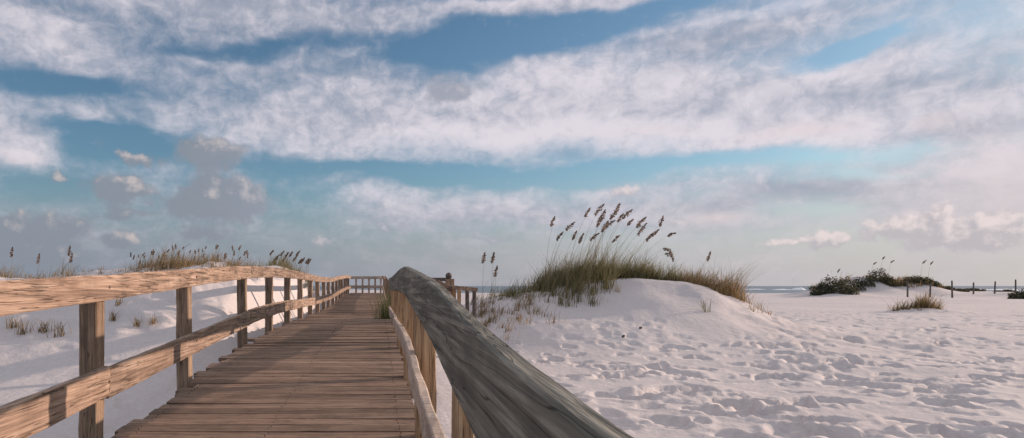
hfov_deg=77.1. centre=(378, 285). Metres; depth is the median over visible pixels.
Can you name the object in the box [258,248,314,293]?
dune grass
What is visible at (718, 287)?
dune grass
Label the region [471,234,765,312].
dune grass
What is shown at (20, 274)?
dune grass
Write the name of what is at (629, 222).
sea oat
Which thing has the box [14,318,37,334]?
dune plant
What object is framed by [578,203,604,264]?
sea oat
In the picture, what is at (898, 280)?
dune grass
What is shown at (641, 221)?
sea oat
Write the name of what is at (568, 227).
sea oat
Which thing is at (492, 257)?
sea oat
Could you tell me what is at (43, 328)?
dune plant
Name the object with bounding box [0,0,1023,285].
sky
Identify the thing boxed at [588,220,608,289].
sea oat
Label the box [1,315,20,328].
dune plant
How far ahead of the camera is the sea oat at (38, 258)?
14.49 m
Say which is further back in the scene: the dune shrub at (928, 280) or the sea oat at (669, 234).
the dune shrub at (928, 280)
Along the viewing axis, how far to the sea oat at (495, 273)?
12.19 m
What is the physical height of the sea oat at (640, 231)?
1.179 m
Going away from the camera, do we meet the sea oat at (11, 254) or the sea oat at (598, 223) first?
the sea oat at (598, 223)
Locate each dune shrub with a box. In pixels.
[808,273,860,295]
[851,268,899,290]
[884,281,906,286]
[903,275,941,286]
[938,286,985,291]
[993,289,1014,291]
[1007,288,1023,298]
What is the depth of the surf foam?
284.80 m
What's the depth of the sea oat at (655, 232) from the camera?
13.30 m
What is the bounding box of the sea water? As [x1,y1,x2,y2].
[313,286,1023,292]
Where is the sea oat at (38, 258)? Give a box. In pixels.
[36,253,41,277]
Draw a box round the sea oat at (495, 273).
[493,266,497,294]
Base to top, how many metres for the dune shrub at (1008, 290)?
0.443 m
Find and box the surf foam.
[774,288,1020,290]
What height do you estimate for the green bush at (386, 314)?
0.840 m
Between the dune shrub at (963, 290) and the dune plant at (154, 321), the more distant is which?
the dune shrub at (963, 290)
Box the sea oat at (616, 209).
[592,203,619,267]
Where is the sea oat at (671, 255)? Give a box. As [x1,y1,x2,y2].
[639,252,674,277]
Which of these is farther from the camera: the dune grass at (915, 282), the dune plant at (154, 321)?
the dune grass at (915, 282)
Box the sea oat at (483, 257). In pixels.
[481,252,486,300]
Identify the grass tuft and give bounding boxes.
[881,296,924,310]
[898,288,947,309]
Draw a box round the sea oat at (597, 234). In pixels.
[579,233,599,269]
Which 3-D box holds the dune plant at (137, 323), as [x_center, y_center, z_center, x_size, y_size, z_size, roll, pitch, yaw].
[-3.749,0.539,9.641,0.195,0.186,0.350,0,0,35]
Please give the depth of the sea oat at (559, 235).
12.64 m
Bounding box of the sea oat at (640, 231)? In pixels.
[611,223,646,280]
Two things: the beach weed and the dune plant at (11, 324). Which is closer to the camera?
the dune plant at (11, 324)
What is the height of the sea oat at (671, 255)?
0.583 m
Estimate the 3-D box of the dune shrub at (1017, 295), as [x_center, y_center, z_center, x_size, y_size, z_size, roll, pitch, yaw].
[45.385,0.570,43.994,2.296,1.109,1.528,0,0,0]
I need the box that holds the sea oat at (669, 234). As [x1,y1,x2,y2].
[633,232,675,271]
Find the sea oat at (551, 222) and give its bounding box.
[543,216,560,290]
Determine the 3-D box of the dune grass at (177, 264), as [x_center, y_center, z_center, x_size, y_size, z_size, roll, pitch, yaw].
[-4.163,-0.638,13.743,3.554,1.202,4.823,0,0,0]
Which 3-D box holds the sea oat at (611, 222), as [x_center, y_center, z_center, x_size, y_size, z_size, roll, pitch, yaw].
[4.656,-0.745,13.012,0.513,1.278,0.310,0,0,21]
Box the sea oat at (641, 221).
[612,217,645,260]
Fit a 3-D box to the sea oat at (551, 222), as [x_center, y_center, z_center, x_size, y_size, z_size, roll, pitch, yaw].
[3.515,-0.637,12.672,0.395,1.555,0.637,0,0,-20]
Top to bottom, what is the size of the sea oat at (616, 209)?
1.618 m
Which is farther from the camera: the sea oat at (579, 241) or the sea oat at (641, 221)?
the sea oat at (641, 221)
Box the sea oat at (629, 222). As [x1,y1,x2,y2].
[607,219,633,279]
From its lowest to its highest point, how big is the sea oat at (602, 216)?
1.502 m
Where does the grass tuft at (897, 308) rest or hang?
on the sand ground at (682, 363)
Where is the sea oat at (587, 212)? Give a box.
[567,207,590,275]
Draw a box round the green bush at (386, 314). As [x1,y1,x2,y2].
[365,288,390,318]
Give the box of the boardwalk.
[0,266,632,437]
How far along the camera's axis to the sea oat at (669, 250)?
12.66 m
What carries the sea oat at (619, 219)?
on the sand ground at (682, 363)
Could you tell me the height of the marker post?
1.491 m
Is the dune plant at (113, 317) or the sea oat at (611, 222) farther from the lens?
the sea oat at (611, 222)
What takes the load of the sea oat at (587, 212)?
on the sand ground at (682, 363)
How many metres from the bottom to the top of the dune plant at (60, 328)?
0.318 m
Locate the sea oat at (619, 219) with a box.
[598,213,623,265]
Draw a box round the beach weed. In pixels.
[696,300,710,312]
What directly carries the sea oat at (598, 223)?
on the sand ground at (682, 363)
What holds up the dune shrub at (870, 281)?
on the sand ground at (682, 363)
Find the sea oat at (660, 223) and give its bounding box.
[628,215,663,267]
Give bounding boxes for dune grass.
[0,257,127,278]
[110,237,264,278]
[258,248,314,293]
[470,288,571,340]
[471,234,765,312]
[673,263,775,315]
[864,270,920,287]
[896,276,944,287]
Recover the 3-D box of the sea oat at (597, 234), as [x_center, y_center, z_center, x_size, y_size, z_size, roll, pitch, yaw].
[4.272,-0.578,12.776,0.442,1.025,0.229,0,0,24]
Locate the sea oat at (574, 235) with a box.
[559,230,577,273]
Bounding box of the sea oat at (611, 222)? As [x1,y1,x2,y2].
[592,220,614,266]
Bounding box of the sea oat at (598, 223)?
[586,217,602,269]
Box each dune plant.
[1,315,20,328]
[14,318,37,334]
[31,315,52,332]
[42,318,71,337]
[109,308,118,320]
[115,299,124,305]
[133,317,142,326]
[147,314,158,324]
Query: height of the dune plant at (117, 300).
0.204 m
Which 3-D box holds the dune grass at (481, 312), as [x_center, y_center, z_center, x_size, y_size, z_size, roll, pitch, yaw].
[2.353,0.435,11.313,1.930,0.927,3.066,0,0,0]
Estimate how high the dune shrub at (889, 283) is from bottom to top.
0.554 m
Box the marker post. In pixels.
[951,280,952,297]
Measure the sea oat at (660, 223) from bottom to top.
1.336 m
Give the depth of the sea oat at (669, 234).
12.96 m
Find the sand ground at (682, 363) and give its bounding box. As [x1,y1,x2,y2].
[0,262,1023,437]
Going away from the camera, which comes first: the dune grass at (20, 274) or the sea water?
the dune grass at (20, 274)
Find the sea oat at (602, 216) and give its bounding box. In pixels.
[583,209,605,273]
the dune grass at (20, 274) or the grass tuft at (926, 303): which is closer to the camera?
the dune grass at (20, 274)
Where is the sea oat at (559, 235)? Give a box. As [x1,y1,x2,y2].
[545,231,563,286]
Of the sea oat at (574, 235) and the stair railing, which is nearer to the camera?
the stair railing
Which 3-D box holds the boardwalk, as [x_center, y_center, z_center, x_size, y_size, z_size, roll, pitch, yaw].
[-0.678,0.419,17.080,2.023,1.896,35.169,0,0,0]
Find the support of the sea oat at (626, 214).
on the sand ground at (682, 363)
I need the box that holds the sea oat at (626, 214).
[601,209,632,264]
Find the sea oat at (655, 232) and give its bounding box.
[624,229,659,266]
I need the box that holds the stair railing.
[426,272,477,317]
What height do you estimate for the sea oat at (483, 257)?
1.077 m
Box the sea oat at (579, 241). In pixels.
[564,233,583,292]
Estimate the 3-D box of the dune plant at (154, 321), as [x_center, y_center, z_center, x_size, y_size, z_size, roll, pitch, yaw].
[-3.486,0.510,9.742,0.253,0.181,0.276,0,0,0]
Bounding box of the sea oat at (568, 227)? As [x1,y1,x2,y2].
[550,222,574,274]
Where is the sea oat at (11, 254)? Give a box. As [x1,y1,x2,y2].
[9,247,19,278]
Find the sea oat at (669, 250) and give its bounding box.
[634,248,672,269]
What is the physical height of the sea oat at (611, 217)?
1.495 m
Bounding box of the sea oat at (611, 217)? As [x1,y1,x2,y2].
[592,209,619,264]
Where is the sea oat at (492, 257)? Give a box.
[490,252,496,302]
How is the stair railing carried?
on the sand ground at (682, 363)

